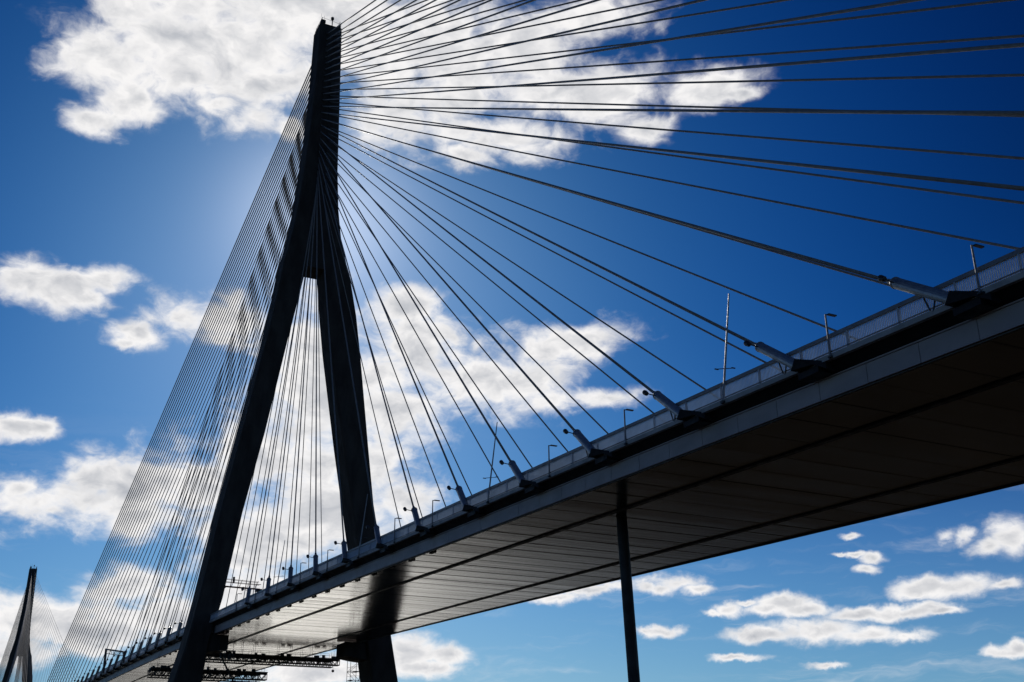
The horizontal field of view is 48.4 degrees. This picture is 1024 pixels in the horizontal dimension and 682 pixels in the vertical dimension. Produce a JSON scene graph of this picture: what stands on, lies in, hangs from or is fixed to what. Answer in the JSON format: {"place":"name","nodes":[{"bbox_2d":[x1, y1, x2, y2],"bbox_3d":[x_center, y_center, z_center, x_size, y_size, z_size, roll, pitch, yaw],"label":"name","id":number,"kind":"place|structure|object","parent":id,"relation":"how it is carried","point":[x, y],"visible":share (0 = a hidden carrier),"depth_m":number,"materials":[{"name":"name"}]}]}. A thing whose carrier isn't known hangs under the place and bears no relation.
{"place":"outdoors","nodes":[
{"label":"outdoors","id":0,"kind":"place"},
{"bbox_2d":[0,0,1023,681],"label":"sky","id":1,"kind":"structure","parent":0,"point":[139,139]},
{"bbox_3d":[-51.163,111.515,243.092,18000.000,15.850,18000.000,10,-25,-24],"label":"ground","id":2,"kind":"structure","parent":0,"visible":0},
{"bbox_2d":[167,13,397,681],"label":"bridge tower","id":3,"kind":"structure","parent":2,"relation":"on","point":[374,658],"depth_m":282.77,"materials":[{"name":"concrete"}]},
{"bbox_2d":[47,67,310,681],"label":"stay cable","id":4,"kind":"object","parent":3,"relation":"attached to","point":[190,349],"visible":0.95,"depth_m":404.81,"materials":[{"name":"black paint"}]},
{"bbox_2d":[49,72,310,681],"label":"stay cable","id":5,"kind":"object","parent":3,"relation":"attached to","point":[191,351],"visible":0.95,"depth_m":401.43,"materials":[{"name":"black paint"}]},
{"bbox_2d":[51,79,309,681],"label":"stay cable","id":6,"kind":"object","parent":3,"relation":"attached to","point":[192,354],"visible":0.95,"depth_m":398.64,"materials":[{"name":"black paint"}]},
{"bbox_2d":[53,84,309,681],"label":"stay cable","id":7,"kind":"object","parent":3,"relation":"attached to","point":[192,357],"visible":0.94,"depth_m":394.83,"materials":[{"name":"black paint"}]},
{"bbox_2d":[55,91,308,681],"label":"stay cable","id":8,"kind":"object","parent":3,"relation":"attached to","point":[192,362],"visible":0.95,"depth_m":392.51,"materials":[{"name":"black paint"}]},
{"bbox_2d":[58,96,308,680],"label":"stay cable","id":9,"kind":"object","parent":3,"relation":"attached to","point":[192,367],"visible":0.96,"depth_m":391.21,"materials":[{"name":"black paint"}]},
{"bbox_2d":[60,104,307,681],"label":"stay cable","id":10,"kind":"object","parent":3,"relation":"attached to","point":[194,369],"visible":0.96,"depth_m":385.45,"materials":[{"name":"black paint"}]},
{"bbox_2d":[63,111,306,680],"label":"stay cable","id":11,"kind":"object","parent":3,"relation":"attached to","point":[194,373],"visible":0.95,"depth_m":385.04,"materials":[{"name":"black paint"}]},
{"bbox_2d":[65,119,305,681],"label":"stay cable","id":12,"kind":"object","parent":3,"relation":"attached to","point":[193,383],"visible":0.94,"depth_m":383.00,"materials":[{"name":"black paint"}]},
{"bbox_2d":[68,126,304,681],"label":"stay cable","id":13,"kind":"object","parent":3,"relation":"attached to","point":[194,386],"visible":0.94,"depth_m":379.50,"materials":[{"name":"black paint"}]},
{"bbox_2d":[71,134,303,681],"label":"stay cable","id":14,"kind":"object","parent":3,"relation":"attached to","point":[194,392],"visible":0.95,"depth_m":376.42,"materials":[{"name":"black paint"}]},
{"bbox_2d":[74,141,302,681],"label":"stay cable","id":15,"kind":"object","parent":3,"relation":"attached to","point":[195,396],"visible":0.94,"depth_m":373.07,"materials":[{"name":"black paint"}]},
{"bbox_2d":[74,146,302,681],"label":"stay cable","id":16,"kind":"object","parent":3,"relation":"attached to","point":[195,401],"visible":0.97,"depth_m":369.26,"materials":[{"name":"black paint"}]},
{"bbox_2d":[79,157,300,681],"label":"stay cable","id":17,"kind":"object","parent":3,"relation":"attached to","point":[82,677],"visible":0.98,"depth_m":366.60,"materials":[{"name":"black paint"}]},
{"bbox_2d":[84,164,299,681],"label":"stay cable","id":18,"kind":"object","parent":3,"relation":"attached to","point":[87,675],"visible":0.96,"depth_m":363.35,"materials":[{"name":"black paint"}]},
{"bbox_2d":[88,172,298,681],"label":"stay cable","id":19,"kind":"object","parent":3,"relation":"attached to","point":[92,673],"visible":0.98,"depth_m":360.18,"materials":[{"name":"black paint"}]},
{"bbox_2d":[174,516,213,640],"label":"stay cable","id":20,"kind":"object","parent":3,"relation":"attached to","point":[178,631],"visible":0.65,"depth_m":280.61,"materials":[{"name":"black paint"}]},
{"bbox_2d":[94,183,296,680],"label":"stay cable","id":21,"kind":"object","parent":3,"relation":"attached to","point":[97,671],"visible":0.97,"depth_m":354.87,"materials":[{"name":"black paint"}]},
{"bbox_2d":[100,193,294,677],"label":"stay cable","id":22,"kind":"object","parent":3,"relation":"attached to","point":[101,673],"visible":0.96,"depth_m":349.40,"materials":[{"name":"black paint"}]},
{"bbox_2d":[106,202,293,674],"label":"stay cable","id":23,"kind":"object","parent":3,"relation":"attached to","point":[108,667],"visible":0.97,"depth_m":345.38,"materials":[{"name":"black paint"}]},
{"bbox_2d":[113,213,291,670],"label":"stay cable","id":24,"kind":"object","parent":3,"relation":"attached to","point":[115,663],"visible":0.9,"depth_m":339.79,"materials":[{"name":"black paint"}]},
{"bbox_2d":[120,224,289,666],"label":"stay cable","id":25,"kind":"object","parent":3,"relation":"attached to","point":[121,665],"visible":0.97,"depth_m":333.31,"materials":[{"name":"black paint"}]},
{"bbox_2d":[127,242,285,663],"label":"stay cable","id":26,"kind":"object","parent":3,"relation":"attached to","point":[130,654],"visible":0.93,"depth_m":328.00,"materials":[{"name":"black paint"}]},
{"bbox_2d":[136,273,276,659],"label":"stay cable","id":27,"kind":"object","parent":3,"relation":"attached to","point":[139,648],"visible":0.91,"depth_m":321.24,"materials":[{"name":"black paint"}]},
{"bbox_2d":[164,377,251,645],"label":"stay cable","id":28,"kind":"object","parent":3,"relation":"attached to","point":[167,636],"visible":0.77,"depth_m":294.52,"materials":[{"name":"black paint"}]},
{"bbox_2d":[144,293,272,654],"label":"stay cable","id":29,"kind":"object","parent":3,"relation":"attached to","point":[147,645],"visible":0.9,"depth_m":313.41,"materials":[{"name":"black paint"}]},
{"bbox_2d":[154,323,265,650],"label":"stay cable","id":30,"kind":"object","parent":3,"relation":"attached to","point":[156,642],"visible":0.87,"depth_m":304.77,"materials":[{"name":"black paint"}]},
{"bbox_2d":[128,109,306,654],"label":"stay cable","id":31,"kind":"object","parent":3,"relation":"attached to","point":[215,389],"visible":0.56,"depth_m":427.82,"materials":[{"name":"metal"}]},
{"bbox_2d":[133,116,305,651],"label":"stay cable","id":32,"kind":"object","parent":3,"relation":"attached to","point":[219,382],"visible":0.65,"depth_m":423.26,"materials":[{"name":"metal"}]},
{"bbox_2d":[137,121,305,649],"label":"stay cable","id":33,"kind":"object","parent":3,"relation":"attached to","point":[219,392],"visible":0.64,"depth_m":421.82,"materials":[{"name":"metal"}]},
{"bbox_2d":[141,129,304,648],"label":"stay cable","id":34,"kind":"object","parent":3,"relation":"attached to","point":[222,392],"visible":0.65,"depth_m":418.50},
{"bbox_2d":[146,138,303,644],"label":"stay cable","id":35,"kind":"object","parent":3,"relation":"attached to","point":[222,401],"visible":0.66,"depth_m":416.10,"materials":[{"name":"metal"}]},
{"bbox_2d":[150,151,301,643],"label":"stay cable","id":36,"kind":"object","parent":3,"relation":"attached to","point":[225,399],"visible":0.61,"depth_m":409.59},
{"bbox_2d":[183,306,269,626],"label":"stay cable","id":37,"kind":"object","parent":3,"relation":"attached to","point":[226,466],"visible":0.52,"depth_m":398.64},
{"bbox_2d":[155,159,300,640],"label":"stay cable","id":38,"kind":"object","parent":3,"relation":"attached to","point":[225,410],"visible":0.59,"depth_m":408.38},
{"bbox_2d":[160,177,297,638],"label":"stay cable","id":39,"kind":"object","parent":3,"relation":"attached to","point":[229,406],"visible":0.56,"depth_m":403.81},
{"bbox_2d":[166,189,295,633],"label":"stay cable","id":40,"kind":"object","parent":3,"relation":"attached to","point":[230,415],"visible":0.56,"depth_m":402.54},
{"bbox_2d":[171,207,292,632],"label":"stay cable","id":41,"kind":"object","parent":3,"relation":"attached to","point":[233,416],"visible":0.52,"depth_m":394.92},
{"bbox_2d":[177,229,288,628],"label":"stay cable","id":42,"kind":"object","parent":3,"relation":"attached to","point":[232,431],"visible":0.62,"depth_m":394.21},
{"bbox_2d":[243,329,290,597],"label":"stay cable","id":43,"kind":"object","parent":3,"relation":"attached to","point":[267,459],"visible":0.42,"depth_m":349.68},
{"bbox_2d":[253,296,299,592],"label":"stay cable","id":44,"kind":"object","parent":3,"relation":"attached to","point":[275,447],"visible":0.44,"depth_m":342.01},
{"bbox_2d":[241,207,313,609],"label":"stay cable","id":45,"kind":"object","parent":3,"relation":"attached to","point":[251,606],"visible":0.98,"depth_m":243.45,"materials":[{"name":"black paint"}]},
{"bbox_2d":[263,277,304,587],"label":"stay cable","id":46,"kind":"object","parent":3,"relation":"attached to","point":[284,430],"visible":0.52,"depth_m":334.08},
{"bbox_2d":[260,192,315,600],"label":"stay cable","id":47,"kind":"object","parent":3,"relation":"attached to","point":[271,597],"visible":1,"depth_m":232.50,"materials":[{"name":"black paint"}]},
{"bbox_2d":[273,278,307,584],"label":"stay cable","id":48,"kind":"object","parent":3,"relation":"attached to","point":[290,427],"visible":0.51,"depth_m":327.77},
{"bbox_2d":[284,282,309,578],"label":"stay cable","id":49,"kind":"object","parent":3,"relation":"attached to","point":[296,437],"visible":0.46,"depth_m":322.20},
{"bbox_2d":[282,184,316,590],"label":"stay cable","id":50,"kind":"object","parent":3,"relation":"attached to","point":[290,583],"visible":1,"depth_m":220.86,"materials":[{"name":"black paint"}]},
{"bbox_2d":[296,279,312,573],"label":"stay cable","id":51,"kind":"object","parent":3,"relation":"attached to","point":[304,426],"visible":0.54,"depth_m":315.40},
{"bbox_2d":[308,279,315,568],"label":"stay cable","id":52,"kind":"object","parent":3,"relation":"attached to","point":[312,418],"visible":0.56,"depth_m":309.05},
{"bbox_2d":[306,177,327,580],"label":"stay cable","id":53,"kind":"object","parent":3,"relation":"attached to","point":[322,577],"visible":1,"depth_m":205.36,"materials":[{"name":"black paint"}]},
{"bbox_2d":[318,306,321,562],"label":"stay cable","id":54,"kind":"object","parent":3,"relation":"attached to","point":[320,439],"visible":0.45,"depth_m":302.10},
{"bbox_2d":[317,170,358,568],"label":"stay cable","id":55,"kind":"object","parent":3,"relation":"attached to","point":[352,564],"visible":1,"depth_m":194.66,"materials":[{"name":"black paint"}]},
{"bbox_2d":[318,164,393,554],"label":"stay cable","id":56,"kind":"object","parent":3,"relation":"attached to","point":[386,549],"visible":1,"depth_m":179.79,"materials":[{"name":"black paint"}]},
{"bbox_2d":[325,205,400,526],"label":"stay cable","id":57,"kind":"object","parent":3,"relation":"attached to","point":[363,370],"visible":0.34,"depth_m":272.95,"materials":[{"name":"black paint"}]},
{"bbox_2d":[325,196,422,516],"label":"stay cable","id":58,"kind":"object","parent":3,"relation":"attached to","point":[377,369],"visible":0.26,"depth_m":262.40,"materials":[{"name":"black paint"}]},
{"bbox_2d":[318,157,435,537],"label":"stay cable","id":59,"kind":"object","parent":3,"relation":"attached to","point":[427,533],"visible":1,"depth_m":163.65,"materials":[{"name":"black paint"}]},
{"bbox_2d":[325,0,436,57],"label":"stay cable","id":60,"kind":"object","parent":3,"relation":"attached to","point":[384,27],"visible":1,"depth_m":254.57,"materials":[{"name":"black paint"}]},
{"bbox_2d":[325,187,445,506],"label":"stay cable","id":61,"kind":"object","parent":3,"relation":"attached to","point":[389,358],"visible":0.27,"depth_m":258.51,"materials":[{"name":"black paint"}]},
{"bbox_2d":[325,0,460,63],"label":"stay cable","id":62,"kind":"object","parent":3,"relation":"attached to","point":[397,29],"visible":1,"depth_m":241.07,"materials":[{"name":"black paint"}]},
{"bbox_2d":[325,179,471,494],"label":"stay cable","id":63,"kind":"object","parent":3,"relation":"attached to","point":[404,350],"visible":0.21,"depth_m":248.71,"materials":[{"name":"black paint"}]},
{"bbox_2d":[319,151,484,518],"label":"stay cable","id":64,"kind":"object","parent":3,"relation":"attached to","point":[476,513],"visible":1,"depth_m":149.19,"materials":[{"name":"black paint"}]},
{"bbox_2d":[324,0,492,69],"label":"stay cable","id":65,"kind":"object","parent":3,"relation":"attached to","point":[414,32],"visible":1,"depth_m":226.22,"materials":[{"name":"black paint"}]},
{"bbox_2d":[334,0,485,47],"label":"stay cable","id":66,"kind":"object","parent":3,"relation":"attached to","point":[416,21],"visible":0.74,"depth_m":259.37,"materials":[{"name":"black paint"}]},
{"bbox_2d":[325,172,500,481],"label":"stay cable","id":67,"kind":"object","parent":3,"relation":"attached to","point":[419,339],"visible":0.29,"depth_m":243.65,"materials":[{"name":"black paint"}]},
{"bbox_2d":[326,166,532,467],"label":"stay cable","id":68,"kind":"object","parent":3,"relation":"attached to","point":[440,333],"visible":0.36,"depth_m":232.96,"materials":[{"name":"black paint"}]},
{"bbox_2d":[324,0,535,75],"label":"stay cable","id":69,"kind":"object","parent":3,"relation":"attached to","point":[516,6],"visible":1,"depth_m":206.90,"materials":[{"name":"black paint"}]},
{"bbox_2d":[336,0,526,52],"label":"stay cable","id":70,"kind":"object","parent":3,"relation":"attached to","point":[440,23],"visible":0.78,"depth_m":245.60,"materials":[{"name":"black paint"}]},
{"bbox_2d":[319,144,544,494],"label":"stay cable","id":71,"kind":"object","parent":3,"relation":"attached to","point":[535,488],"visible":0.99,"depth_m":134.13,"materials":[{"name":"black paint"}]},
{"bbox_2d":[326,159,567,451],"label":"stay cable","id":72,"kind":"object","parent":3,"relation":"attached to","point":[458,319],"visible":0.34,"depth_m":225.97,"materials":[{"name":"black paint"}]},
{"bbox_2d":[337,0,582,58],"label":"stay cable","id":73,"kind":"object","parent":3,"relation":"attached to","point":[473,25],"visible":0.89,"depth_m":228.85,"materials":[{"name":"black paint"}]},
{"bbox_2d":[323,0,599,81],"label":"stay cable","id":74,"kind":"object","parent":3,"relation":"attached to","point":[562,10],"visible":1,"depth_m":183.55,"materials":[{"name":"black paint"}]},
{"bbox_2d":[320,138,619,465],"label":"stay cable","id":75,"kind":"object","parent":3,"relation":"attached to","point":[607,458],"visible":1,"depth_m":117.58,"materials":[{"name":"black paint"}]},
{"bbox_2d":[326,152,616,442],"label":"stay cable","id":76,"kind":"object","parent":3,"relation":"attached to","point":[494,320],"visible":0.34,"depth_m":205.61,"materials":[{"name":"black paint"}]},
{"bbox_2d":[329,147,653,412],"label":"stay cable","id":77,"kind":"object","parent":3,"relation":"attached to","point":[640,402],"visible":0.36,"depth_m":207.48,"materials":[{"name":"black paint"}]},
{"bbox_2d":[332,0,663,65],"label":"stay cable","id":78,"kind":"object","parent":3,"relation":"attached to","point":[648,2],"visible":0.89,"depth_m":208.05,"materials":[{"name":"black paint"}]},
{"bbox_2d":[323,0,706,87],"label":"stay cable","id":79,"kind":"object","parent":3,"relation":"attached to","point":[636,15],"visible":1,"depth_m":153.59,"materials":[{"name":"black paint"}]},
{"bbox_2d":[320,131,712,429],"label":"stay cable","id":80,"kind":"object","parent":3,"relation":"attached to","point":[699,420],"visible":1,"depth_m":101.31,"materials":[{"name":"black paint"}]},
{"bbox_2d":[327,139,717,398],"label":"stay cable","id":81,"kind":"object","parent":3,"relation":"attached to","point":[676,370],"visible":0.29,"depth_m":196.15,"materials":[{"name":"black paint"}]},
{"bbox_2d":[82,247,1023,681],"bbox_3d":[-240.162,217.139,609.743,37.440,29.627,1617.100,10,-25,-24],"label":"bridge deck","id":82,"kind":"structure","parent":3,"relation":"attached to","point":[924,409],"depth_m":111.76,"materials":[{"name":"black paint"}]},
{"bbox_2d":[147,655,204,678],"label":"work platform","id":83,"kind":"structure","parent":82,"relation":"hanging from","point":[164,668],"depth_m":301.00,"materials":[{"name":"metal"}]},
{"bbox_2d":[202,647,267,681],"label":"work platform","id":84,"kind":"structure","parent":82,"relation":"hanging from","point":[223,672],"depth_m":277.35,"materials":[{"name":"metal"}]},
{"bbox_2d":[205,647,339,667],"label":"work platform","id":85,"kind":"structure","parent":82,"relation":"hanging from","point":[286,659],"depth_m":283.29,"materials":[{"name":"metal"}]},
{"bbox_2d":[714,293,734,403],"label":"lighting pole","id":86,"kind":"object","parent":82,"relation":"attached to","point":[723,392],"visible":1,"depth_m":93.30,"materials":[{"name":"metal"}]},
{"bbox_2d":[970,244,983,294],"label":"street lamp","id":87,"kind":"object","parent":82,"relation":"attached to","point":[975,267],"visible":1,"depth_m":70.75,"materials":[{"name":"metal"}]},
{"bbox_2d":[328,133,780,371],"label":"stay cable","id":88,"kind":"object","parent":3,"relation":"attached to","point":[721,339],"visible":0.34,"depth_m":185.27,"materials":[{"name":"black paint"}]},
{"bbox_2d":[332,0,788,71],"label":"stay cable","id":89,"kind":"object","parent":3,"relation":"attached to","point":[738,7],"visible":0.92,"depth_m":182.26,"materials":[{"name":"black paint"}]},
{"bbox_2d":[321,125,834,382],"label":"stay cable","id":90,"kind":"object","parent":3,"relation":"attached to","point":[819,370],"visible":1,"depth_m":88.54,"materials":[{"name":"black paint"}]},
{"bbox_2d":[328,127,857,339],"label":"stay cable","id":91,"kind":"object","parent":3,"relation":"attached to","point":[764,302],"visible":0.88,"depth_m":173.42,"materials":[{"name":"black paint"}]},
{"bbox_2d":[329,120,889,285],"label":"stay cable","id":92,"kind":"object","parent":3,"relation":"attached to","point":[832,268],"visible":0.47,"depth_m":148.59,"materials":[{"name":"black paint"}]},
{"bbox_2d":[323,0,922,93],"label":"stay cable","id":93,"kind":"object","parent":3,"relation":"attached to","point":[780,21],"visible":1,"depth_m":114.89,"materials":[{"name":"black paint"}]},
{"bbox_2d":[321,118,1001,319],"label":"stay cable","id":94,"kind":"object","parent":3,"relation":"attached to","point":[964,307],"visible":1,"depth_m":75.74,"materials":[{"name":"black paint"}]},
{"bbox_2d":[321,112,1023,190],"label":"stay cable","id":95,"kind":"object","parent":3,"relation":"attached to","point":[977,183],"visible":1,"depth_m":95.00,"materials":[{"name":"black paint"}]},
{"bbox_2d":[322,106,1023,114],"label":"stay cable","id":96,"kind":"object","parent":3,"relation":"attached to","point":[940,112],"visible":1,"depth_m":98.39,"materials":[{"name":"black paint"}]},
{"bbox_2d":[323,43,1023,99],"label":"stay cable","id":97,"kind":"object","parent":3,"relation":"attached to","point":[989,47],"visible":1,"depth_m":99.80,"materials":[{"name":"black paint"}]},
{"bbox_2d":[331,0,1015,77],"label":"stay cable","id":98,"kind":"object","parent":3,"relation":"attached to","point":[898,12],"visible":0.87,"depth_m":146.80,"materials":[{"name":"black paint"}]},
{"bbox_2d":[329,114,1018,249],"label":"stay cable","id":99,"kind":"object","parent":3,"relation":"attached to","point":[903,226],"visible":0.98,"depth_m":149.26,"materials":[{"name":"black paint"}]},
{"bbox_2d":[329,108,1023,203],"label":"stay cable","id":100,"kind":"object","parent":3,"relation":"attached to","point":[910,187],"visible":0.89,"depth_m":144.12,"materials":[{"name":"black paint"}]},
{"bbox_2d":[330,101,1023,159],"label":"stay cable","id":101,"kind":"object","parent":3,"relation":"attached to","point":[909,149],"visible":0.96,"depth_m":148.44,"materials":[{"name":"black paint"}]},
{"bbox_2d":[330,74,1023,89],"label":"stay cable","id":102,"kind":"object","parent":3,"relation":"attached to","point":[909,77],"visible":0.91,"depth_m":147.23,"materials":[{"name":"black paint"}]},
{"bbox_2d":[330,95,1023,116],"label":"stay cable","id":103,"kind":"object","parent":3,"relation":"attached to","point":[721,107],"visible":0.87,"depth_m":173.83,"materials":[{"name":"black paint"}]},
{"bbox_2d":[331,34,1023,83],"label":"stay cable","id":104,"kind":"object","parent":3,"relation":"attached to","point":[912,43],"visible":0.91,"depth_m":148.98,"materials":[{"name":"black paint"}]},
{"bbox_2d":[616,515,639,681],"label":"slim pier","id":105,"kind":"structure","parent":2,"relation":"on","point":[633,672],"depth_m":121.68,"materials":[{"name":"metal"}]},
{"label":"river water","id":106,"kind":"structure","parent":0,"visible":0},
{"bbox_2d":[2,565,36,681],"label":"bridge tower","id":107,"kind":"structure","parent":106,"relation":"on","point":[28,671],"depth_m":1003.65,"materials":[{"name":"concrete"}]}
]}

